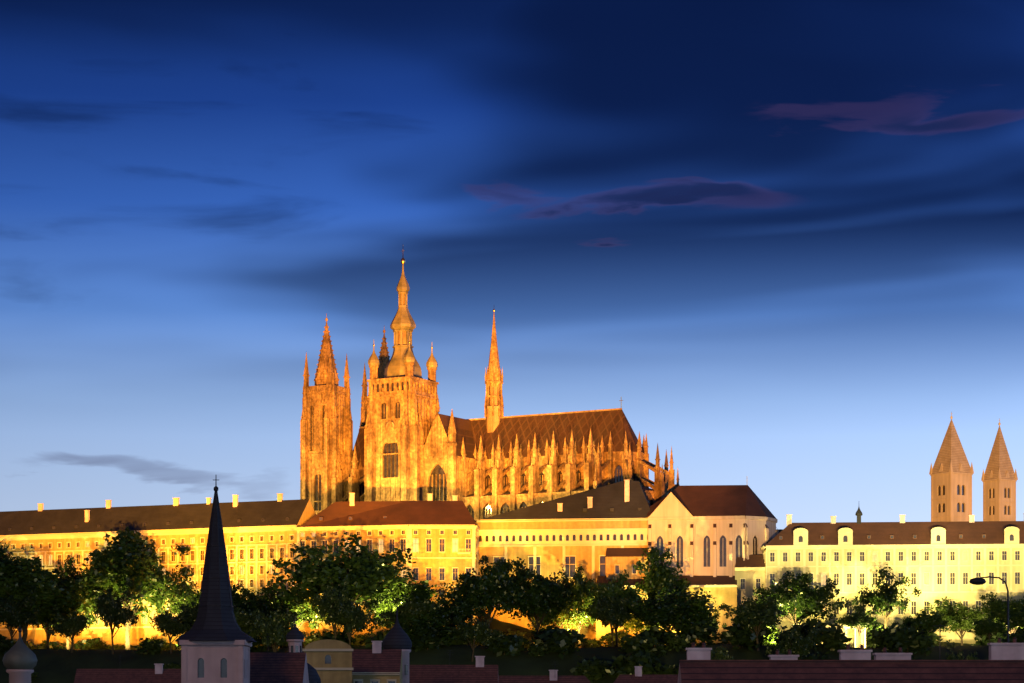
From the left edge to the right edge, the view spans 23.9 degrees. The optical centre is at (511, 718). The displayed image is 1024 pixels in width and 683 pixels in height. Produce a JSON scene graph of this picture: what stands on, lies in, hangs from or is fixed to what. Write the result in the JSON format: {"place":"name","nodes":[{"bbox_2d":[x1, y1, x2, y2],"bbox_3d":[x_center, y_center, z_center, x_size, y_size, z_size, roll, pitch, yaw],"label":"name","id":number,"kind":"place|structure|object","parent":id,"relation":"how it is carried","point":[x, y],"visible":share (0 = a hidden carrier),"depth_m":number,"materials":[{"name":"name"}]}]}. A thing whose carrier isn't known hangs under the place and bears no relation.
{"place":"outdoors","nodes":[
{"label":"outdoors","id":0,"kind":"place"},
{"bbox_2d":[0,529,988,682],"bbox_3d":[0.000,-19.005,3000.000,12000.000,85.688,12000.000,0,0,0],"label":"hill terrain","id":1,"kind":"structure","parent":0,"point":[61,665],"depth_m":691.23,"materials":[{"name":"green plant"}]},
{"bbox_2d":[0,636,15,655],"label":"shrub","id":2,"kind":"object","parent":1,"relation":"on","point":[6,646],"visible":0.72,"depth_m":734.12,"materials":[{"name":"green plant"}]},
{"bbox_2d":[0,585,41,638],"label":"round tree","id":3,"kind":"object","parent":1,"relation":"on","point":[13,616],"visible":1,"depth_m":744.36,"materials":[{"name":"green plant"}]},
{"bbox_2d":[0,539,41,571],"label":"tall tree","id":4,"kind":"object","parent":1,"relation":"on","point":[3,554],"visible":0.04,"depth_m":790.63,"materials":[{"name":"green plant"}]},
{"bbox_2d":[14,641,39,648],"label":"shrub","id":5,"kind":"object","parent":1,"relation":"on","point":[29,646],"visible":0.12,"depth_m":804.78,"materials":[{"name":"green plant"}]},
{"bbox_2d":[31,672,38,681],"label":"shrub","id":6,"kind":"object","parent":1,"relation":"on","point":[33,675],"visible":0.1,"depth_m":712.54,"materials":[{"name":"green plant"}]},
{"bbox_2d":[0,556,90,644],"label":"tall tree","id":7,"kind":"object","parent":1,"relation":"on","point":[17,580],"visible":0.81,"depth_m":757.97,"materials":[{"name":"green plant"}]},
{"bbox_2d":[37,640,65,648],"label":"shrub","id":8,"kind":"object","parent":1,"relation":"on","point":[51,645],"visible":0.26,"depth_m":796.67,"materials":[{"name":"green plant"}]},
{"bbox_2d":[34,590,84,648],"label":"tall tree","id":9,"kind":"object","parent":1,"relation":"on","point":[42,619],"visible":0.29,"depth_m":771.68,"materials":[{"name":"green plant"}]},
{"bbox_2d":[32,555,101,649],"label":"round tree","id":10,"kind":"object","parent":1,"relation":"on","point":[68,573],"visible":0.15,"depth_m":785.59,"materials":[{"name":"green plant"}]},
{"bbox_2d":[44,604,90,652],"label":"round tree","id":11,"kind":"object","parent":1,"relation":"on","point":[74,624],"visible":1,"depth_m":728.33,"materials":[{"name":"green plant"}]},
{"bbox_2d":[73,637,108,649],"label":"shrub","id":12,"kind":"object","parent":1,"relation":"on","point":[90,644],"visible":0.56,"depth_m":791.72,"materials":[{"name":"green plant"}]},
{"bbox_2d":[105,644,124,649],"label":"shrub","id":13,"kind":"object","parent":1,"relation":"on","point":[117,647],"visible":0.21,"depth_m":793.40,"materials":[{"name":"green plant"}]},
{"bbox_2d":[93,578,141,653],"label":"round tree","id":14,"kind":"object","parent":1,"relation":"on","point":[110,610],"visible":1,"depth_m":720.79,"materials":[{"name":"green plant"}]},
{"bbox_2d":[75,526,189,649],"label":"tall tree","id":15,"kind":"object","parent":1,"relation":"on","point":[119,565],"visible":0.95,"depth_m":772.61,"materials":[{"name":"green plant"}]},
{"bbox_2d":[134,637,163,654],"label":"shrub","id":16,"kind":"object","parent":1,"relation":"on","point":[152,647],"visible":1,"depth_m":716.48,"materials":[{"name":"green plant"}]},
{"bbox_2d":[136,637,169,650],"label":"shrub","id":17,"kind":"object","parent":1,"relation":"on","point":[162,648],"visible":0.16,"depth_m":785.94,"materials":[{"name":"green plant"}]},
{"bbox_2d":[149,603,194,653],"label":"round tree","id":18,"kind":"object","parent":1,"relation":"on","point":[168,624],"visible":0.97,"depth_m":712.33,"materials":[{"name":"green plant"}]},
{"bbox_2d":[163,662,180,668],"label":"shrub","id":19,"kind":"object","parent":1,"relation":"on","point":[173,666],"visible":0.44,"depth_m":695.10,"materials":[{"name":"green plant"}]},
{"bbox_2d":[145,562,200,649],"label":"sparse tree","id":20,"kind":"object","parent":1,"relation":"on","point":[181,592],"visible":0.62,"depth_m":773.14,"materials":[{"name":"green plant"}]},
{"bbox_2d":[174,601,198,625],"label":"round tree","id":21,"kind":"object","parent":1,"relation":"on","point":[192,617],"visible":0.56,"depth_m":722.54,"materials":[{"name":"green plant"}]},
{"bbox_2d":[173,597,199,648],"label":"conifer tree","id":22,"kind":"object","parent":1,"relation":"on","point":[176,646],"depth_m":757.52,"materials":[{"name":"green plant"}]},
{"bbox_2d":[231,583,261,611],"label":"round tree","id":23,"kind":"object","parent":1,"relation":"on","point":[238,600],"visible":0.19,"depth_m":734.28,"materials":[{"name":"green plant"}]},
{"bbox_2d":[233,608,267,637],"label":"round tree","id":24,"kind":"object","parent":1,"relation":"on","point":[245,620],"visible":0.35,"depth_m":700.75,"materials":[{"name":"green plant"}]},
{"bbox_2d":[247,631,269,651],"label":"shrub","id":25,"kind":"object","parent":1,"relation":"on","point":[259,642],"visible":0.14,"depth_m":701.24,"materials":[{"name":"green plant"}]},
{"bbox_2d":[262,641,287,648],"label":"shrub","id":26,"kind":"object","parent":1,"relation":"on","point":[281,646],"visible":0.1,"depth_m":761.69,"materials":[{"name":"green plant"}]},
{"bbox_2d":[240,583,313,648],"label":"sparse tree","id":27,"kind":"object","parent":1,"relation":"on","point":[264,604],"visible":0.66,"depth_m":721.64,"materials":[{"name":"green plant"}]},
{"bbox_2d":[249,609,309,651],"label":"round tree","id":28,"kind":"object","parent":1,"relation":"on","point":[277,629],"visible":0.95,"depth_m":686.40,"materials":[{"name":"green plant"}]},
{"bbox_2d":[271,581,327,629],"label":"round tree","id":29,"kind":"object","parent":1,"relation":"on","point":[307,608],"visible":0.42,"depth_m":748.06,"materials":[{"name":"green plant"}]},
{"bbox_2d":[303,637,319,646],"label":"shrub","id":30,"kind":"object","parent":1,"relation":"on","point":[308,641],"visible":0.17,"depth_m":757.29,"materials":[{"name":"green plant"}]},
{"bbox_2d":[306,630,327,640],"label":"shrub","id":31,"kind":"object","parent":1,"relation":"on","point":[317,635],"visible":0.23,"depth_m":763.67,"materials":[{"name":"green plant"}]},
{"bbox_2d":[310,576,359,638],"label":"round tree","id":32,"kind":"object","parent":1,"relation":"on","point":[341,596],"visible":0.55,"depth_m":696.16,"materials":[{"name":"green plant"}]},
{"bbox_2d":[319,628,356,645],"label":"shrub","id":33,"kind":"object","parent":1,"relation":"on","point":[339,636],"visible":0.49,"depth_m":705.06,"materials":[{"name":"green plant"}]},
{"bbox_2d":[266,532,438,632],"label":"round tree","id":34,"kind":"object","parent":1,"relation":"on","point":[367,573],"visible":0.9,"depth_m":715.61,"materials":[{"name":"green plant"}]},
{"bbox_2d":[321,597,383,645],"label":"round tree","id":35,"kind":"object","parent":1,"relation":"on","point":[349,616],"visible":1,"depth_m":688.04,"materials":[{"name":"green plant"}]},
{"bbox_2d":[352,633,373,645],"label":"shrub","id":36,"kind":"object","parent":1,"relation":"on","point":[358,641],"visible":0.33,"depth_m":754.66,"materials":[{"name":"green plant"}]},
{"bbox_2d":[360,629,389,648],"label":"shrub","id":37,"kind":"object","parent":1,"relation":"on","point":[379,636],"visible":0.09,"depth_m":689.76,"materials":[{"name":"green plant"}]},
{"bbox_2d":[363,598,393,628],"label":"round tree","id":38,"kind":"object","parent":1,"relation":"on","point":[371,609],"visible":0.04,"depth_m":736.39,"materials":[{"name":"green plant"}]},
{"bbox_2d":[0,480,778,649],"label":"palace building","id":39,"kind":"structure","parent":1,"relation":"on","point":[707,535],"depth_m":775.98,"materials":[{"name":"beige paint"}]},
{"bbox_2d":[374,570,428,620],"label":"round tree","id":40,"kind":"object","parent":1,"relation":"on","point":[399,589],"visible":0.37,"depth_m":715.71,"materials":[{"name":"green plant"}]},
{"bbox_2d":[377,592,446,647],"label":"round tree","id":41,"kind":"object","parent":1,"relation":"on","point":[415,608],"visible":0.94,"depth_m":692.59,"materials":[{"name":"green plant"}]},
{"bbox_2d":[385,584,455,649],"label":"conifer tree","id":42,"kind":"object","parent":1,"relation":"on","point":[432,623],"visible":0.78,"depth_m":692.27,"materials":[{"name":"green plant"}]},
{"bbox_2d":[410,645,434,651],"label":"shrub","id":43,"kind":"object","parent":1,"relation":"on","point":[416,649],"visible":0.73,"depth_m":689.48,"materials":[{"name":"green plant"}]},
{"bbox_2d":[426,589,487,641],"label":"round tree","id":44,"kind":"object","parent":1,"relation":"on","point":[463,610],"visible":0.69,"depth_m":702.75,"materials":[{"name":"green plant"}]},
{"bbox_2d":[453,616,503,661],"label":"round tree","id":45,"kind":"object","parent":1,"relation":"on","point":[478,631],"visible":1,"depth_m":679.91,"materials":[{"name":"green plant"}]},
{"bbox_2d":[436,555,540,630],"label":"round tree","id":46,"kind":"object","parent":1,"relation":"on","point":[497,587],"visible":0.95,"depth_m":710.15,"materials":[{"name":"green plant"}]},
{"bbox_2d":[300,258,679,523],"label":"cathedral","id":47,"kind":"structure","parent":1,"relation":"on","point":[412,443],"depth_m":822.83,"materials":[{"name":"stone"}]},
{"bbox_2d":[482,632,525,656],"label":"shrub","id":48,"kind":"object","parent":1,"relation":"on","point":[507,645],"visible":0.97,"depth_m":686.67,"materials":[{"name":"green plant"}]},
{"bbox_2d":[2,481,1023,682],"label":"town roofs","id":49,"kind":"structure","parent":1,"relation":"on","point":[215,641],"depth_m":297.67,"materials":[{"name":"pink paint"}]},
{"bbox_2d":[969,576,1008,642],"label":"street lamp","id":50,"kind":"object","parent":49,"relation":"on","point":[978,581],"visible":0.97,"depth_m":151.95,"materials":[{"name":"metal"}]},
{"bbox_2d":[497,628,529,647],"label":"shrub","id":51,"kind":"object","parent":1,"relation":"on","point":[522,634],"visible":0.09,"depth_m":753.65,"materials":[{"name":"green plant"}]},
{"bbox_2d":[504,635,528,648],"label":"shrub","id":52,"kind":"object","parent":1,"relation":"on","point":[524,639],"visible":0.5,"depth_m":692.49,"materials":[{"name":"green plant"}]},
{"bbox_2d":[524,642,549,656],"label":"shrub","id":53,"kind":"object","parent":1,"relation":"on","point":[536,649],"visible":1,"depth_m":687.02,"materials":[{"name":"green plant"}]},
{"bbox_2d":[507,558,573,639],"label":"round tree","id":54,"kind":"object","parent":1,"relation":"on","point":[548,590],"visible":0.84,"depth_m":720.51,"materials":[{"name":"green plant"}]},
{"bbox_2d":[530,625,567,641],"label":"shrub","id":55,"kind":"object","parent":1,"relation":"on","point":[544,630],"visible":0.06,"depth_m":705.94,"materials":[{"name":"green plant"}]},
{"bbox_2d":[532,628,587,658],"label":"shrub","id":56,"kind":"object","parent":1,"relation":"on","point":[562,643],"visible":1,"depth_m":688.11,"materials":[{"name":"green plant"}]},
{"bbox_2d":[527,582,595,633],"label":"weeping tree","id":57,"kind":"object","parent":1,"relation":"on","point":[568,613],"visible":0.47,"depth_m":735.84,"materials":[{"name":"green plant"}]},
{"bbox_2d":[555,566,597,647],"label":"round tree","id":58,"kind":"object","parent":1,"relation":"on","point":[576,584],"visible":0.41,"depth_m":741.62,"materials":[{"name":"green plant"}]},
{"bbox_2d":[582,638,603,647],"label":"shrub","id":59,"kind":"object","parent":1,"relation":"on","point":[594,643],"visible":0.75,"depth_m":758.37,"materials":[{"name":"green plant"}]},
{"bbox_2d":[569,656,617,682],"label":"shrub","id":60,"kind":"object","parent":1,"relation":"on","point":[597,669],"visible":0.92,"depth_m":674.06,"materials":[{"name":"green plant"}]},
{"bbox_2d":[577,569,644,646],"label":"round tree","id":61,"kind":"object","parent":1,"relation":"on","point":[610,590],"visible":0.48,"depth_m":721.77,"materials":[{"name":"green plant"}]},
{"bbox_2d":[595,596,633,646],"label":"round tree","id":62,"kind":"object","parent":1,"relation":"on","point":[613,613],"visible":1,"depth_m":703.86,"materials":[{"name":"green plant"}]},
{"bbox_2d":[599,631,632,646],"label":"shrub","id":63,"kind":"object","parent":1,"relation":"on","point":[605,637],"visible":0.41,"depth_m":755.11,"materials":[{"name":"green plant"}]},
{"bbox_2d":[607,631,631,646],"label":"shrub","id":64,"kind":"object","parent":1,"relation":"on","point":[620,635],"visible":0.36,"depth_m":753.20,"materials":[{"name":"green plant"}]},
{"bbox_2d":[609,652,662,673],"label":"shrub","id":65,"kind":"object","parent":1,"relation":"on","point":[632,663],"visible":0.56,"depth_m":674.94,"materials":[{"name":"green plant"}]},
{"bbox_2d":[611,650,661,675],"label":"shrub","id":66,"kind":"object","parent":1,"relation":"on","point":[620,659],"visible":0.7,"depth_m":675.07,"materials":[{"name":"green plant"}]},
{"bbox_2d":[622,598,653,633],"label":"bush","id":67,"kind":"object","parent":1,"relation":"on","point":[627,625],"visible":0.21,"depth_m":740.45,"materials":[{"name":"green plant"}]},
{"bbox_2d":[617,663,658,677],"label":"shrub","id":68,"kind":"object","parent":1,"relation":"on","point":[631,672],"visible":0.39,"depth_m":673.50,"materials":[{"name":"green plant"}]},
{"bbox_2d":[618,631,666,656],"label":"shrub","id":69,"kind":"object","parent":1,"relation":"on","point":[644,644],"visible":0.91,"depth_m":691.00,"materials":[{"name":"green plant"}]},
{"bbox_2d":[633,625,674,646],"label":"shrub","id":70,"kind":"object","parent":1,"relation":"on","point":[655,630],"visible":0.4,"depth_m":705.47,"materials":[{"name":"green plant"}]},
{"bbox_2d":[633,547,692,604],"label":"tall tree","id":71,"kind":"object","parent":1,"relation":"on","point":[660,578],"visible":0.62,"depth_m":745.44,"materials":[{"name":"green plant"}]},
{"bbox_2d":[653,664,678,674],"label":"shrub","id":72,"kind":"object","parent":1,"relation":"on","point":[669,669],"visible":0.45,"depth_m":674.84,"materials":[{"name":"green plant"}]},
{"bbox_2d":[628,588,719,632],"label":"round tree","id":73,"kind":"object","parent":1,"relation":"on","point":[675,610],"visible":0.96,"depth_m":707.40,"materials":[{"name":"green plant"}]},
{"bbox_2d":[658,632,692,651],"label":"shrub","id":74,"kind":"object","parent":1,"relation":"on","point":[677,642],"visible":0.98,"depth_m":693.41,"materials":[{"name":"green plant"}]},
{"bbox_2d":[675,619,726,645],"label":"shrub","id":75,"kind":"object","parent":1,"relation":"on","point":[703,633],"visible":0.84,"depth_m":703.77,"materials":[{"name":"green plant"}]},
{"bbox_2d":[692,608,726,642],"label":"round tree","id":76,"kind":"object","parent":1,"relation":"on","point":[715,618],"visible":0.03,"depth_m":735.01,"materials":[{"name":"green plant"}]},
{"bbox_2d":[709,645,733,659],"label":"bush","id":77,"kind":"object","parent":1,"relation":"on","point":[721,655],"visible":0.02,"depth_m":654.44,"materials":[{"name":"green plant"}]},
{"bbox_2d":[722,622,771,651],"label":"shrub","id":78,"kind":"object","parent":1,"relation":"on","point":[740,636],"visible":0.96,"depth_m":686.20,"materials":[{"name":"green plant"}]},
{"bbox_2d":[718,585,789,650],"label":"round tree","id":79,"kind":"object","parent":1,"relation":"on","point":[751,613],"visible":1,"depth_m":681.53,"materials":[{"name":"green plant"}]},
{"bbox_2d":[758,634,771,642],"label":"shrub","id":80,"kind":"object","parent":1,"relation":"on","point":[762,640],"visible":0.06,"depth_m":697.62,"materials":[{"name":"green plant"}]},
{"bbox_2d":[762,624,778,644],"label":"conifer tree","id":81,"kind":"object","parent":1,"relation":"on","point":[772,634],"visible":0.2,"depth_m":733.61,"materials":[{"name":"green plant"}]},
{"bbox_2d":[773,630,803,645],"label":"shrub","id":82,"kind":"object","parent":1,"relation":"on","point":[776,640],"visible":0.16,"depth_m":683.14,"materials":[{"name":"green plant"}]},
{"bbox_2d":[765,627,817,659],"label":"bush","id":83,"kind":"object","parent":1,"relation":"on","point":[799,645],"visible":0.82,"depth_m":661.20,"materials":[{"name":"green plant"}]},
{"bbox_2d":[781,622,814,641],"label":"shrub","id":84,"kind":"object","parent":1,"relation":"on","point":[800,627],"visible":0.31,"depth_m":691.83,"materials":[{"name":"green plant"}]},
{"bbox_2d":[747,571,850,624],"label":"round tree","id":85,"kind":"object","parent":1,"relation":"on","point":[801,600],"visible":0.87,"depth_m":732.61,"materials":[{"name":"green plant"}]},
{"bbox_2d":[798,618,843,644],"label":"shrub","id":86,"kind":"object","parent":1,"relation":"on","point":[820,624],"visible":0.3,"depth_m":691.70,"materials":[{"name":"green plant"}]},
{"bbox_2d":[804,625,852,653],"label":"shrub","id":87,"kind":"object","parent":1,"relation":"on","point":[832,638],"visible":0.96,"depth_m":681.46,"materials":[{"name":"green plant"}]},
{"bbox_2d":[834,604,893,647],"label":"sparse tree","id":88,"kind":"object","parent":1,"relation":"on","point":[856,620],"visible":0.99,"depth_m":724.72,"materials":[{"name":"green plant"}]},
{"bbox_2d":[866,624,889,647],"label":"shrub","id":89,"kind":"object","parent":1,"relation":"on","point":[867,634],"visible":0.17,"depth_m":738.38,"materials":[{"name":"green plant"}]},
{"bbox_2d":[735,507,1023,647],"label":"palace building","id":90,"kind":"structure","parent":1,"relation":"on","point":[932,561],"depth_m":755.01,"materials":[{"name":"yellow paint"}]},
{"bbox_2d":[851,564,921,628],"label":"sparse tree","id":91,"kind":"object","parent":1,"relation":"on","point":[883,599],"visible":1,"depth_m":731.87,"materials":[{"name":"green plant"}]},
{"bbox_2d":[868,623,907,647],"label":"shrub","id":92,"kind":"object","parent":1,"relation":"on","point":[877,639],"visible":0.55,"depth_m":691.75,"materials":[{"name":"green plant"}]},
{"bbox_2d":[880,626,924,651],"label":"shrub","id":93,"kind":"object","parent":1,"relation":"on","point":[911,629],"visible":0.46,"depth_m":682.95,"materials":[{"name":"green plant"}]},
{"bbox_2d":[882,629,933,655],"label":"shrub","id":94,"kind":"object","parent":1,"relation":"on","point":[905,642],"visible":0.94,"depth_m":677.25,"materials":[{"name":"green plant"}]},
{"bbox_2d":[892,609,948,636],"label":"round tree","id":95,"kind":"object","parent":1,"relation":"on","point":[925,620],"visible":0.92,"depth_m":711.80,"materials":[{"name":"green plant"}]},
{"bbox_2d":[917,630,938,645],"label":"shrub","id":96,"kind":"object","parent":1,"relation":"on","point":[935,638],"visible":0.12,"depth_m":743.02,"materials":[{"name":"green plant"}]},
{"bbox_2d":[923,596,985,645],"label":"round tree","id":97,"kind":"object","parent":1,"relation":"on","point":[962,617],"visible":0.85,"depth_m":732.23,"materials":[{"name":"green plant"}]},
{"bbox_2d":[945,639,980,659],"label":"bush","id":98,"kind":"object","parent":1,"relation":"on","point":[960,654],"visible":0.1,"depth_m":639.84,"materials":[{"name":"green plant"}]},
{"bbox_2d":[929,412,1017,521],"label":"twin towers","id":99,"kind":"structure","parent":1,"relation":"on","point":[951,472],"depth_m":841.63,"materials":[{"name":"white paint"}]},
{"bbox_2d":[968,614,1006,642],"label":"round tree","id":100,"kind":"object","parent":1,"relation":"on","point":[989,625],"visible":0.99,"depth_m":698.86,"materials":[{"name":"green plant"}]},
{"bbox_2d":[975,629,1018,645],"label":"shrub","id":101,"kind":"object","parent":1,"relation":"on","point":[984,641],"visible":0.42,"depth_m":734.72,"materials":[{"name":"green plant"}]},
{"bbox_2d":[972,628,1023,644],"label":"shrub","id":102,"kind":"object","parent":1,"relation":"on","point":[975,638],"visible":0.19,"depth_m":739.71,"materials":[{"name":"green plant"}]},
{"bbox_2d":[977,592,1023,633],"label":"round tree","id":103,"kind":"object","parent":1,"relation":"on","point":[996,607],"visible":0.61,"depth_m":718.45,"materials":[{"name":"green plant"}]},
{"bbox_2d":[1001,631,1023,642],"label":"shrub","id":104,"kind":"object","parent":1,"relation":"on","point":[1019,638],"visible":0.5,"depth_m":677.00,"materials":[{"name":"green plant"}]},
{"bbox_2d":[1004,610,1023,629],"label":"round tree","id":105,"kind":"object","parent":1,"relation":"on","point":[1018,620],"visible":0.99,"depth_m":702.31,"materials":[{"name":"green plant"}]},
{"bbox_2d":[0,0,1023,528],"label":"sky","id":106,"kind":"structure","parent":0,"point":[787,235],"materials":[{"name":"blue"}]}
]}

